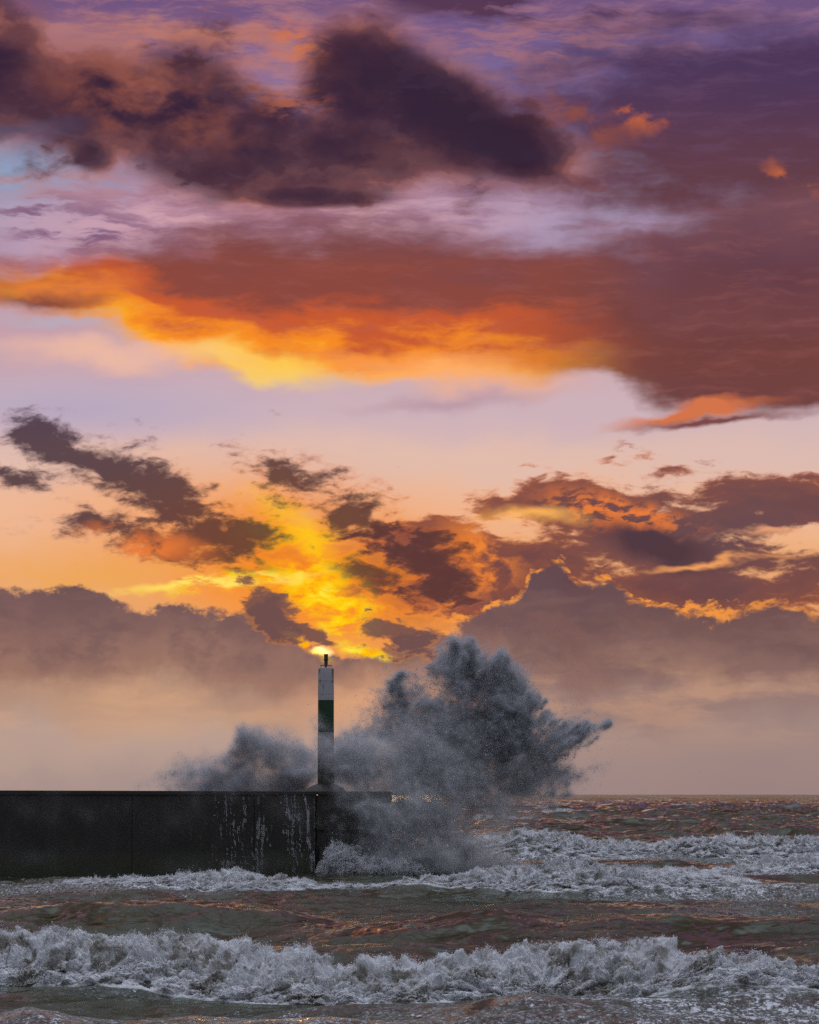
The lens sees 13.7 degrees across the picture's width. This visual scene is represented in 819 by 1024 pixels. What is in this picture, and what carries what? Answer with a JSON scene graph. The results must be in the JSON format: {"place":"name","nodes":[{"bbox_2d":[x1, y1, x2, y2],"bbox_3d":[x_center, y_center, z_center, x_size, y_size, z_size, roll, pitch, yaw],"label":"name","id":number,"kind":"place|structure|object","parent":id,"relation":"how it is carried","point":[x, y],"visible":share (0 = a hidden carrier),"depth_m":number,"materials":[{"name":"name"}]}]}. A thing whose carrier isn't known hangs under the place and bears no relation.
{"place":"outdoors","nodes":[
{"label":"outdoors","id":0,"kind":"place"},
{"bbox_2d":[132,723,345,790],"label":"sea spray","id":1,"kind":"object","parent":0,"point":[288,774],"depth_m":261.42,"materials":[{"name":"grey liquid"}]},
{"bbox_2d":[0,794,818,1023],"bbox_3d":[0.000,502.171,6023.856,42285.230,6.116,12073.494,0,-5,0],"label":"sea","id":2,"kind":"structure","parent":0,"point":[774,915],"depth_m":151.47,"materials":[{"name":"liquid"}]},
{"bbox_2d":[0,790,473,877],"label":"pier","id":3,"kind":"structure","parent":2,"relation":"in","point":[45,834],"depth_m":248.99,"materials":[{"name":"concrete"}]},
{"bbox_2d":[196,793,314,871],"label":"running water","id":4,"kind":"structure","parent":3,"relation":"attached to","point":[308,814],"depth_m":248.86,"materials":[{"name":"white liquid"}]},
{"bbox_2d":[306,654,344,790],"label":"lighthouse","id":5,"kind":"object","parent":3,"relation":"on","point":[326,713],"visible":1,"depth_m":251.66,"materials":[{"name":"paint"}]},
{"bbox_2d":[315,839,429,875],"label":"foam burst","id":6,"kind":"object","parent":2,"relation":"on","point":[334,857],"visible":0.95,"depth_m":247.52,"materials":[{"name":"white liquid"}]},
{"bbox_2d":[0,919,818,1005],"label":"breaking wave","id":7,"kind":"object","parent":2,"relation":"on","point":[207,967],"visible":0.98,"depth_m":101.87,"materials":[{"name":"white liquid"}]},
{"bbox_2d":[61,862,761,895],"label":"breaking wave","id":8,"kind":"object","parent":2,"relation":"on","point":[616,880],"visible":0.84,"depth_m":209.54,"materials":[{"name":"white liquid"}]},
{"bbox_2d":[449,825,818,858],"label":"breaking wave","id":9,"kind":"object","parent":2,"relation":"on","point":[557,844],"visible":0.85,"depth_m":313.91,"materials":[{"name":"white liquid"}]},
{"bbox_2d":[474,852,818,874],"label":"breaking wave","id":10,"kind":"object","parent":2,"relation":"on","point":[801,863],"visible":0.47,"depth_m":253.56,"materials":[{"name":"white liquid"}]},
{"bbox_2d":[0,0,818,794],"label":"sky","id":11,"kind":"structure","parent":0,"point":[317,317],"materials":[{"name":"multicoloured"}]}
]}

